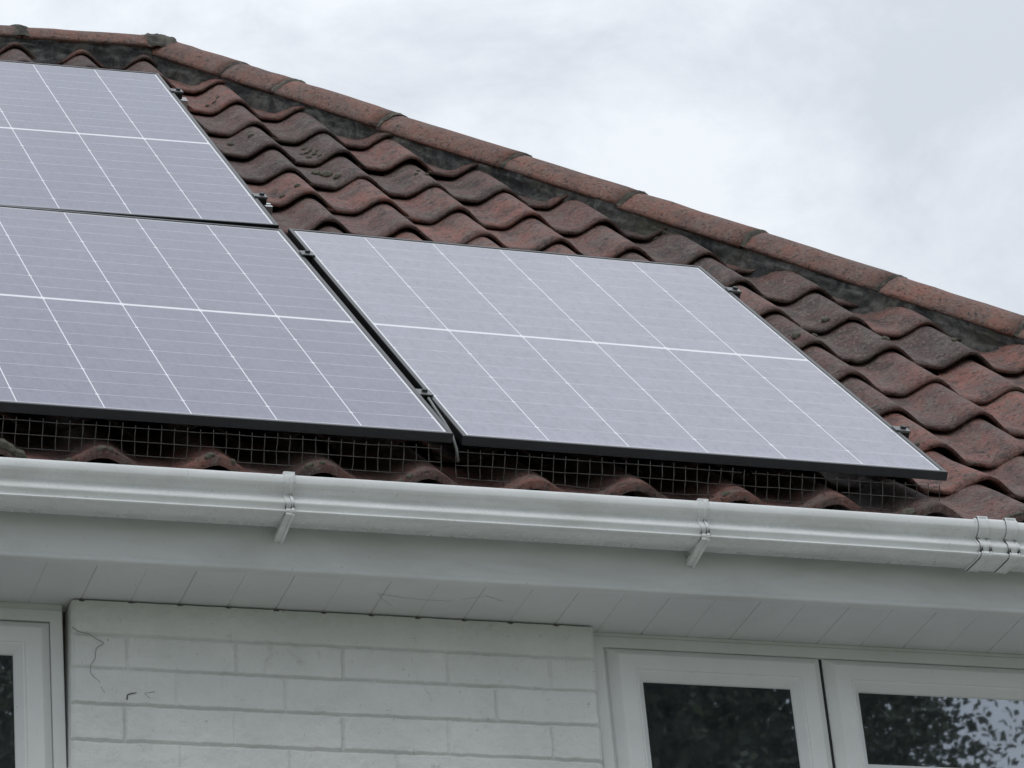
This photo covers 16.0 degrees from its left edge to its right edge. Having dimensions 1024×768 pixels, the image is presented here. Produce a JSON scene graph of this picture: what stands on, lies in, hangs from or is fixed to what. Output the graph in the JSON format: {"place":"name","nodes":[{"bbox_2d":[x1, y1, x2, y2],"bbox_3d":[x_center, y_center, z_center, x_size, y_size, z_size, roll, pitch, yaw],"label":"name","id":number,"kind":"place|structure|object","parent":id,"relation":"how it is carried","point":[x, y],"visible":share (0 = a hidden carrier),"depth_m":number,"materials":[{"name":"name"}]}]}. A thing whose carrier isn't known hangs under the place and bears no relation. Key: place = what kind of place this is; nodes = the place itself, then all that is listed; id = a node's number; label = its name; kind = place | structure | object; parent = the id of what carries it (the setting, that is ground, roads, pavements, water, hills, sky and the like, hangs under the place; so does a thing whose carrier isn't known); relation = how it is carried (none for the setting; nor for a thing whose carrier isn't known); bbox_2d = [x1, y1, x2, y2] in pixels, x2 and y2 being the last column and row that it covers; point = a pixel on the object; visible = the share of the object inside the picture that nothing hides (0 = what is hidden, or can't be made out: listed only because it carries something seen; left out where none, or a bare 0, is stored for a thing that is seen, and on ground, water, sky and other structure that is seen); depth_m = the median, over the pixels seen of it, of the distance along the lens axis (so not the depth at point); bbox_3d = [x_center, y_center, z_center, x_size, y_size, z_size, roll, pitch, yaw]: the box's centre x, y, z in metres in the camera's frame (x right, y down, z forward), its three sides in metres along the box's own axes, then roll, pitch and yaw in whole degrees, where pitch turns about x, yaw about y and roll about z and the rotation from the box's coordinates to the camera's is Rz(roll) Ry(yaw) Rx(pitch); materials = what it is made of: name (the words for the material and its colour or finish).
{"place":"outdoors","nodes":[
{"label":"outdoors","id":0,"kind":"place"},
{"bbox_2d":[0,0,1023,314],"label":"sky","id":1,"kind":"structure","parent":0,"point":[888,135],"materials":[{"name":"white"}]},
{"label":"ground","id":2,"kind":"structure","parent":0,"visible":0},
{"bbox_2d":[0,24,1023,767],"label":"house","id":3,"kind":"structure","parent":2,"relation":"on","point":[222,608],"depth_m":7.88,"materials":[{"name":"ceramic"}]},
{"bbox_2d":[0,439,8,449],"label":"moss cushion","id":4,"kind":"object","parent":3,"relation":"on","point":[4,443],"visible":1,"depth_m":7.42,"materials":[{"name":"green plant"}]},
{"bbox_2d":[7,443,15,453],"bbox_3d":[-1.021,0.132,7.434,0.032,0.018,0.022,35,2,1],"label":"moss cushion","id":5,"kind":"object","parent":3,"relation":"on","point":[11,448],"visible":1,"depth_m":7.43,"materials":[{"name":"green plant"}]},
{"bbox_2d":[14,449,26,458],"bbox_3d":[-1.004,0.144,7.441,0.033,0.021,0.030,36,1,-15],"label":"moss cushion","id":6,"kind":"object","parent":3,"relation":"on","point":[19,453],"visible":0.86,"depth_m":7.43,"materials":[{"name":"green plant"}]},
{"bbox_2d":[0,607,66,767],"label":"window","id":7,"kind":"structure","parent":3,"relation":"in","point":[31,640],"depth_m":7.47,"materials":[{"name":"white plastic"}]},
{"bbox_2d":[73,628,103,689],"bbox_3d":[-0.871,0.568,7.503,0.066,0.146,0.001,4,-29,-18],"label":"crack","id":8,"kind":"object","parent":3,"relation":"attached to","point":[95,652],"visible":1,"depth_m":7.52,"materials":[{"name":"paint"}]},
{"bbox_2d":[97,445,105,449],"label":"moss cushion","id":9,"kind":"object","parent":3,"relation":"on","point":[101,447],"visible":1,"depth_m":7.49,"materials":[{"name":"green plant"}]},
{"bbox_2d":[179,98,187,108],"bbox_3d":[-1.552,-0.847,10.607,1.214,0.108,0.079,3,-73,-17],"label":"mounting rail","id":10,"kind":"object","parent":3,"relation":"attached to","point":[184,101],"visible":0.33,"depth_m":10.73,"materials":[{"name":"metal"}]},
{"bbox_2d":[0,60,278,228],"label":"solar panel","id":11,"kind":"object","parent":10,"relation":"attached to","point":[108,141],"visible":0.94,"depth_m":9.89,"materials":[{"name":"glass"}]},
{"bbox_2d":[170,88,182,98],"bbox_3d":[-0.989,-0.857,10.732,0.036,0.033,0.030,3,-73,-17],"label":"panel clamp","id":12,"kind":"object","parent":10,"relation":"attached to","point":[178,92],"visible":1,"depth_m":10.72,"materials":[{"name":"grey metal"}]},
{"bbox_2d":[204,452,215,458],"bbox_3d":[-0.626,0.149,7.564,0.025,0.017,0.024,-17,16,-5],"label":"moss cushion","id":13,"kind":"object","parent":3,"relation":"on","point":[208,455],"visible":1,"depth_m":7.56,"materials":[{"name":"green plant"}]},
{"bbox_2d":[0,415,441,474],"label":"wire mesh","id":14,"kind":"object","parent":3,"relation":"on","point":[213,447],"visible":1,"depth_m":7.61,"materials":[{"name":"grey metal"}]},
{"bbox_2d":[263,203,272,215],"bbox_3d":[-1.230,-0.482,9.512,1.214,0.108,0.079,3,-73,-17],"label":"mounting rail","id":15,"kind":"object","parent":3,"relation":"attached to","point":[268,207],"visible":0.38,"depth_m":9.63,"materials":[{"name":"metal"}]},
{"bbox_2d":[252,192,267,204],"bbox_3d":[-0.667,-0.491,9.635,0.036,0.033,0.030,3,-73,-17],"label":"panel clamp","id":16,"kind":"object","parent":15,"relation":"attached to","point":[262,197],"visible":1,"depth_m":9.62,"materials":[{"name":"grey metal"}]},
{"bbox_2d":[304,462,313,468],"bbox_3d":[-0.425,0.171,7.635,0.022,0.013,0.018,-22,16,-8],"label":"moss cushion","id":17,"kind":"object","parent":3,"relation":"on","point":[309,465],"visible":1,"depth_m":7.63,"materials":[{"name":"green plant"}]},
{"bbox_2d":[311,170,320,174],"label":"moss cushion","id":18,"kind":"object","parent":3,"relation":"on","point":[315,172],"visible":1,"depth_m":10.69,"materials":[{"name":"green plant"}]},
{"bbox_2d":[319,170,332,176],"bbox_3d":[-0.544,-0.614,10.680,0.035,0.024,0.044,-18,18,-30],"label":"moss cushion","id":19,"kind":"object","parent":3,"relation":"on","point":[324,173],"visible":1,"depth_m":10.67,"materials":[{"name":"green plant"}]},
{"bbox_2d":[333,173,341,178],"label":"moss cushion","id":20,"kind":"object","parent":3,"relation":"on","point":[337,176],"visible":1,"depth_m":10.61,"materials":[{"name":"green plant"}]},
{"bbox_2d":[406,473,413,478],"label":"moss cushion","id":21,"kind":"object","parent":3,"relation":"on","point":[409,475],"visible":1,"depth_m":7.69,"materials":[{"name":"green plant"}]},
{"bbox_2d":[427,397,459,461],"bbox_3d":[-0.151,0.095,7.895,0.015,0.243,0.181,4,-29,-18],"label":"cable","id":22,"kind":"object","parent":3,"relation":"attached to","point":[444,421],"visible":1,"depth_m":7.86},
{"bbox_2d":[455,449,939,515],"bbox_3d":[0.415,0.216,7.954,1.134,0.075,0.040,4,-29,-18],"label":"wire mesh","id":23,"kind":"object","parent":3,"relation":"on","point":[697,469],"visible":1,"depth_m":7.94,"materials":[{"name":"grey metal"}]},
{"bbox_2d":[722,491,729,496],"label":"moss cushion","id":24,"kind":"object","parent":3,"relation":"on","point":[725,493],"visible":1,"depth_m":7.92,"materials":[{"name":"green plant"}]},
{"bbox_2d":[791,332,800,338],"bbox_3d":[0.743,-0.126,9.553,0.026,0.019,0.028,-36,22,-26],"label":"moss cushion","id":25,"kind":"object","parent":3,"relation":"on","point":[795,335],"visible":1,"depth_m":9.54,"materials":[{"name":"green plant"}]},
{"bbox_2d":[593,635,1023,767],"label":"window","id":26,"kind":"structure","parent":3,"relation":"in","point":[824,688],"depth_m":8.01,"materials":[{"name":"white plastic"}]},
{"bbox_2d":[821,316,829,322],"bbox_3d":[0.849,-0.174,9.872,0.029,0.021,0.020,4,-53,57],"label":"moss cushion","id":27,"kind":"object","parent":3,"relation":"on","point":[825,319],"visible":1,"depth_m":9.87,"materials":[{"name":"green plant"}]},
{"bbox_2d":[900,508,915,514],"bbox_3d":[0.875,0.284,8.058,0.038,0.031,0.019,-12,-70,29],"label":"moss cushion","id":28,"kind":"object","parent":3,"relation":"on","point":[909,511],"visible":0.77,"depth_m":8.05,"materials":[{"name":"green plant"}]},
{"bbox_2d":[1013,511,1021,515],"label":"moss cushion","id":29,"kind":"object","parent":3,"relation":"on","point":[1016,513],"visible":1,"depth_m":8.13,"materials":[{"name":"green plant"}]},
{"bbox_3d":[-0.541,-0.281,9.172,2.359,0.108,0.078,5,-74,-18],"label":"mounting rail","id":30,"kind":"object","parent":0,"visible":0},
{"bbox_2d":[0,205,452,442],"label":"solar panel","id":31,"kind":"object","parent":30,"relation":"attached to","point":[121,317],"visible":1,"depth_m":8.21,"materials":[{"name":"glass"}]},
{"bbox_2d":[299,250,315,262],"bbox_3d":[-0.513,-0.319,9.117,0.034,0.038,0.032,5,-74,-18],"label":"panel clamp","id":32,"kind":"object","parent":30,"relation":"attached to","point":[307,254],"visible":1,"depth_m":9.11,"materials":[{"name":"grey metal"}]},
{"bbox_2d":[287,228,947,480],"bbox_3d":[0.198,-0.092,8.743,1.134,1.722,0.021,5,-74,-18],"label":"solar panel","id":33,"kind":"object","parent":30,"relation":"on","point":[495,347],"visible":1,"depth_m":8.60,"materials":[{"name":"glass"}]},
{"bbox_2d":[416,388,433,402],"bbox_3d":[-0.195,0.026,8.051,0.034,0.038,0.032,4,-74,-18],"label":"panel clamp","id":34,"kind":"object","parent":33,"relation":"attached to","point":[424,393],"visible":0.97,"depth_m":8.04,"materials":[{"name":"grey metal"}]},
{"bbox_2d":[892,425,910,438],"bbox_3d":[0.897,0.110,8.415,0.036,0.033,0.030,5,-74,-18],"label":"panel clamp","id":35,"kind":"object","parent":33,"relation":"attached to","point":[903,430],"visible":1,"depth_m":8.40,"materials":[{"name":"grey metal"}]},
{"bbox_2d":[725,286,741,298],"bbox_3d":[0.575,-0.239,9.494,0.036,0.033,0.030,5,-74,-18],"label":"panel clamp","id":36,"kind":"object","parent":30,"relation":"on","point":[736,291],"visible":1,"depth_m":9.48,"materials":[{"name":"grey metal"}]}
]}

